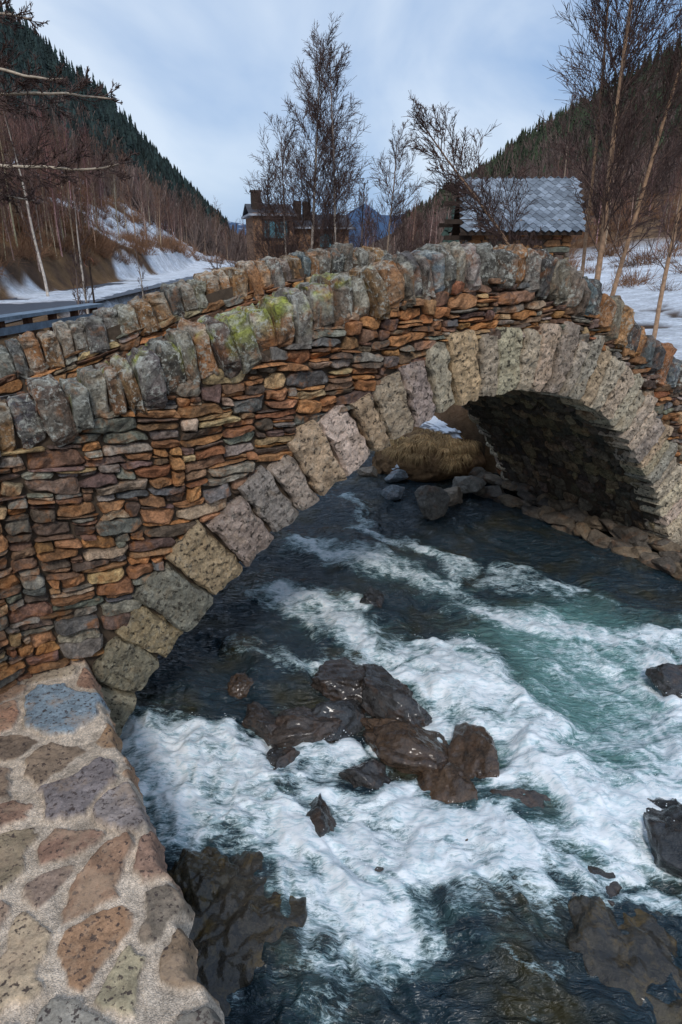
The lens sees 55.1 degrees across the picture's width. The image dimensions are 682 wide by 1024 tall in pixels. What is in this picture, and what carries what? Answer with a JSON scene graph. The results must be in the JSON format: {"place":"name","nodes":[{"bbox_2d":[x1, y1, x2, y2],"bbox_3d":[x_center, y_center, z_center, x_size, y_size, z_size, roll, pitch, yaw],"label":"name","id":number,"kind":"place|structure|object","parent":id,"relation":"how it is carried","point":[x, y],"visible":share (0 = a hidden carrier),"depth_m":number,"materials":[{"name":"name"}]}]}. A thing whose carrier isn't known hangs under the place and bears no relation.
{"place":"outdoors","nodes":[
{"label":"outdoors","id":0,"kind":"place"},
{"bbox_2d":[0,276,192,322],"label":"road","id":1,"kind":"structure","parent":0,"point":[9,308],"depth_m":22.64,"materials":[{"name":"grey asphalt"}]},
{"bbox_2d":[0,32,681,472],"bbox_3d":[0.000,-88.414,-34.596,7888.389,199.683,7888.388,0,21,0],"label":"ground","id":2,"kind":"structure","parent":0,"point":[22,282],"depth_m":31.56,"materials":[{"name":"white snow"}]},
{"bbox_2d":[0,107,48,295],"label":"bare birch tree","id":3,"kind":"object","parent":2,"relation":"on","point":[31,232],"visible":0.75,"depth_m":24.66,"materials":[{"name":"brown plant"}]},
{"bbox_2d":[0,303,103,337],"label":"guardrail","id":4,"kind":"object","parent":2,"relation":"on","point":[28,324],"visible":0.38,"depth_m":13.99,"materials":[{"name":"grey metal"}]},
{"bbox_2d":[0,0,139,215],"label":"bare roadside tree","id":5,"kind":"object","parent":2,"relation":"on","point":[6,193],"visible":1,"depth_m":8.77,"materials":[{"name":"brown plant"}]},
{"bbox_2d":[69,249,87,314],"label":"bare birch tree","id":6,"kind":"object","parent":2,"relation":"on","point":[76,282],"visible":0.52,"depth_m":16.95,"materials":[{"name":"brown plant"}]},
{"bbox_2d":[64,184,95,313],"bbox_3d":[-8.186,-7.212,20.892,0.956,5.917,0.864,11,24,26],"label":"bare birch tree","id":7,"kind":"object","parent":2,"relation":"on","point":[84,281],"visible":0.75,"depth_m":20.56,"materials":[{"name":"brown plant"}]},
{"bbox_2d":[84,257,94,302],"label":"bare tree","id":8,"kind":"object","parent":2,"relation":"on","point":[91,281],"visible":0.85,"depth_m":17.14,"materials":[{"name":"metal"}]},
{"bbox_2d":[133,247,147,298],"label":"bare birch tree","id":9,"kind":"object","parent":2,"relation":"on","point":[141,285],"visible":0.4,"depth_m":23.63,"materials":[{"name":"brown plant"}]},
{"bbox_2d":[208,240,226,269],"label":"bare birch tree","id":10,"kind":"object","parent":2,"relation":"on","point":[222,257],"visible":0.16,"depth_m":20.25,"materials":[{"name":"brown plant"}]},
{"bbox_2d":[224,241,240,265],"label":"bare birch tree","id":11,"kind":"object","parent":2,"relation":"on","point":[236,252],"visible":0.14,"depth_m":24.14,"materials":[{"name":"brown plant"}]},
{"bbox_2d":[242,149,306,260],"bbox_3d":[-2.226,-7.572,21.900,2.614,8.145,2.095,-12,24,-28],"label":"bare birch tree","id":12,"kind":"object","parent":2,"relation":"on","point":[265,184],"visible":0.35,"depth_m":20.75,"materials":[{"name":"brown plant"}]},
{"bbox_2d":[240,102,317,257],"bbox_3d":[-1.736,-8.028,21.259,2.723,9.088,2.816,-10,24,-24],"label":"bare birch tree","id":13,"kind":"object","parent":2,"relation":"on","point":[266,239],"visible":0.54,"depth_m":20.22,"materials":[{"name":"brown plant"}]},
{"bbox_2d":[246,213,348,260],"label":"walls","id":14,"kind":"structure","parent":2,"relation":"on","point":[249,221],"depth_m":53.93,"materials":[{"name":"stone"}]},
{"bbox_2d":[262,219,292,250],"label":"window frames","id":15,"kind":"structure","parent":14,"relation":"attached to","point":[275,232],"depth_m":52.67,"materials":[{"name":"brown wood"}]},
{"bbox_2d":[242,204,352,226],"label":"roof","id":16,"kind":"structure","parent":14,"relation":"on","point":[246,210],"depth_m":54.28,"materials":[{"name":"stone"}]},
{"bbox_2d":[249,190,310,219],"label":"chimneys","id":17,"kind":"object","parent":16,"relation":"on","point":[254,206],"visible":0.32,"depth_m":52.96,"materials":[{"name":"brown brick"}]},
{"bbox_2d":[241,213,353,229],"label":"eaves","id":18,"kind":"object","parent":14,"relation":"attached to","point":[248,215],"visible":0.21,"depth_m":53.30,"materials":[{"name":"wood"}]},
{"bbox_2d":[264,221,331,246],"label":"windows","id":19,"kind":"structure","parent":14,"relation":"attached to","point":[271,231],"depth_m":52.67,"materials":[{"name":"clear glass"}]},
{"bbox_2d":[257,13,370,254],"bbox_3d":[-0.847,-9.207,19.985,3.587,9.954,3.531,0,21,0],"label":"bare birch tree","id":20,"kind":"object","parent":2,"relation":"on","point":[301,175],"visible":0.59,"depth_m":19.26,"materials":[{"name":"brown plant"}]},
{"bbox_2d":[300,38,375,248],"bbox_3d":[-0.295,-9.173,19.643,2.395,8.442,2.663,17,27,36],"label":"bare birch tree","id":21,"kind":"object","parent":2,"relation":"on","point":[332,154],"visible":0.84,"depth_m":18.98,"materials":[{"name":"brown plant"}]},
{"bbox_2d":[319,205,359,247],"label":"bare birch tree","id":22,"kind":"object","parent":2,"relation":"on","point":[336,228],"visible":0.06,"depth_m":23.88,"materials":[{"name":"brown plant"}]},
{"bbox_2d":[0,241,681,736],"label":"stone arch bridge","id":23,"kind":"structure","parent":2,"relation":"on","point":[172,455],"depth_m":5.82,"materials":[{"name":"stone"}]},
{"bbox_2d":[0,658,224,1023],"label":"flagstone river wall","id":24,"kind":"structure","parent":23,"relation":"attached to","point":[97,914],"depth_m":3.58,"materials":[{"name":"beige stone"}]},
{"bbox_2d":[0,3,681,227],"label":"conifer forest","id":25,"kind":"object","parent":2,"relation":"on","point":[28,38],"visible":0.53,"depth_m":187.54,"materials":[{"name":"green plant"}]},
{"bbox_2d":[0,84,681,271],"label":"bare woodland trees","id":26,"kind":"object","parent":2,"relation":"on","point":[6,148],"visible":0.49,"depth_m":41.84,"materials":[{"name":"brown plant"}]},
{"bbox_2d":[0,161,681,291],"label":"bare shrubs","id":27,"kind":"object","parent":2,"relation":"on","point":[142,243],"visible":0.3,"depth_m":39.23,"materials":[{"name":"brown plant"}]},
{"bbox_2d":[1,54,681,261],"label":"hillside scrub","id":28,"kind":"object","parent":2,"relation":"on","point":[199,239],"visible":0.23,"depth_m":92.00,"materials":[{"name":"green plant"}]},
{"bbox_2d":[348,170,380,246],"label":"bare birch tree","id":29,"kind":"object","parent":2,"relation":"on","point":[361,226],"visible":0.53,"depth_m":21.58,"materials":[{"name":"brown plant"}]},
{"bbox_2d":[362,119,434,253],"bbox_3d":[1.677,-8.623,20.549,2.288,6.605,1.981,15,26,34],"label":"bare birch tree","id":30,"kind":"object","parent":2,"relation":"on","point":[400,201],"visible":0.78,"depth_m":20.07,"materials":[{"name":"brown plant"}]},
{"bbox_2d":[388,216,417,252],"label":"bare birch tree","id":31,"kind":"object","parent":2,"relation":"on","point":[405,240],"visible":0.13,"depth_m":23.15,"materials":[{"name":"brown plant"}]},
{"bbox_2d":[404,198,435,251],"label":"bare birch tree","id":32,"kind":"object","parent":2,"relation":"on","point":[418,224],"visible":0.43,"depth_m":23.80,"materials":[{"name":"brown plant"}]},
{"bbox_2d":[357,466,485,519],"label":"grey boulders","id":33,"kind":"object","parent":2,"relation":"on","point":[434,502],"visible":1,"depth_m":11.44,"materials":[{"name":"grey stone"}]},
{"bbox_2d":[167,846,681,1023],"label":"submerged bedrock","id":34,"kind":"structure","parent":2,"relation":"on","point":[240,919],"depth_m":4.09,"materials":[{"name":"grey stone"}]},
{"bbox_2d":[372,430,485,481],"bbox_3d":[1.757,-1.040,13.463,2.284,1.228,2.061,0,21,0],"label":"grassy bank mound","id":35,"kind":"object","parent":2,"relation":"on","point":[421,472],"visible":0.3,"depth_m":12.66,"materials":[{"name":"brown plant"}]},
{"bbox_2d":[392,416,461,469],"bbox_3d":[1.765,-1.438,13.396,1.502,0.769,2.376,15,26,33],"label":"snow patch","id":36,"kind":"object","parent":35,"relation":"on","point":[434,423],"visible":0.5,"depth_m":13.37,"materials":[{"name":"white snow"}]},
{"bbox_2d":[377,428,482,473],"bbox_3d":[1.680,-1.230,12.900,2.365,0.555,1.841,0,21,0],"label":"dry grass clump","id":37,"kind":"object","parent":2,"relation":"on","point":[446,442],"visible":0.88,"depth_m":12.66,"materials":[{"name":"brown plant"}]},
{"bbox_2d":[404,90,545,249],"bbox_3d":[3.203,-5.547,13.535,3.715,5.507,2.213,12,25,29],"label":"leaning birch tree","id":38,"kind":"object","parent":2,"relation":"on","point":[483,208],"visible":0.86,"depth_m":13.12,"materials":[{"name":"brown plant"}]},
{"bbox_2d":[439,176,585,262],"bbox_3d":[5.661,-8.568,22.646,4.481,5.454,3.590,1,21,4],"label":"slate roof hut","id":39,"kind":"object","parent":2,"relation":"on","point":[555,209],"visible":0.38,"depth_m":21.07,"materials":[{"name":"stone"}]},
{"bbox_2d":[537,72,596,258],"bbox_3d":[8.259,-11.645,24.181,2.097,7.880,1.711,-4,22,-10],"label":"bare birch tree","id":40,"kind":"object","parent":2,"relation":"on","point":[564,130],"visible":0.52,"depth_m":23.63,"materials":[{"name":"brown plant"}]},
{"bbox_2d":[468,467,681,580],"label":"abutment footing rocks","id":41,"kind":"object","parent":2,"relation":"on","point":[571,518],"visible":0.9,"depth_m":10.19,"materials":[{"name":"grey stone"}]},
{"bbox_2d":[538,0,669,276],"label":"bare birch tree","id":42,"kind":"object","parent":2,"relation":"on","point":[604,21],"visible":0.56,"depth_m":13.65,"materials":[{"name":"brown plant"}]},
{"bbox_2d":[543,0,681,280],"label":"bare birch tree","id":43,"kind":"object","parent":2,"relation":"on","point":[609,167],"visible":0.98,"depth_m":12.98,"materials":[{"name":"brown plant"}]},
{"bbox_2d":[567,1,681,295],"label":"bare birch tree","id":44,"kind":"object","parent":2,"relation":"on","point":[649,166],"visible":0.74,"depth_m":13.79,"materials":[{"name":"brown plant"}]},
{"bbox_2d":[643,105,681,338],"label":"bare birch tree","id":45,"kind":"object","parent":2,"relation":"on","point":[675,229],"visible":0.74,"depth_m":15.76,"materials":[{"name":"brown plant"}]},
{"bbox_2d":[2,0,681,223],"label":"sky","id":46,"kind":"structure","parent":0,"point":[199,78],"materials":[{"name":"white"}]},
{"bbox_2d":[120,449,681,1023],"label":"river water","id":47,"kind":"structure","parent":0,"point":[492,583],"depth_m":5.52,"materials":[{"name":"white liquid"}]},
{"bbox_2d":[121,612,681,958],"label":"water spray","id":48,"kind":"object","parent":47,"relation":"on","point":[408,782],"visible":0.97,"depth_m":5.12,"materials":[{"name":"white liquid"}]},
{"bbox_2d":[227,586,681,905],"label":"wet river rocks","id":49,"kind":"object","parent":47,"relation":"in","point":[397,736],"visible":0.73,"depth_m":5.74,"materials":[{"name":"brown stone"}]},
{"bbox_2d":[441,199,458,242],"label":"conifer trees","id":50,"kind":"object","parent":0,"point":[447,230],"visible":0.04,"depth_m":67.37,"materials":[{"name":"green plant"}]}
]}

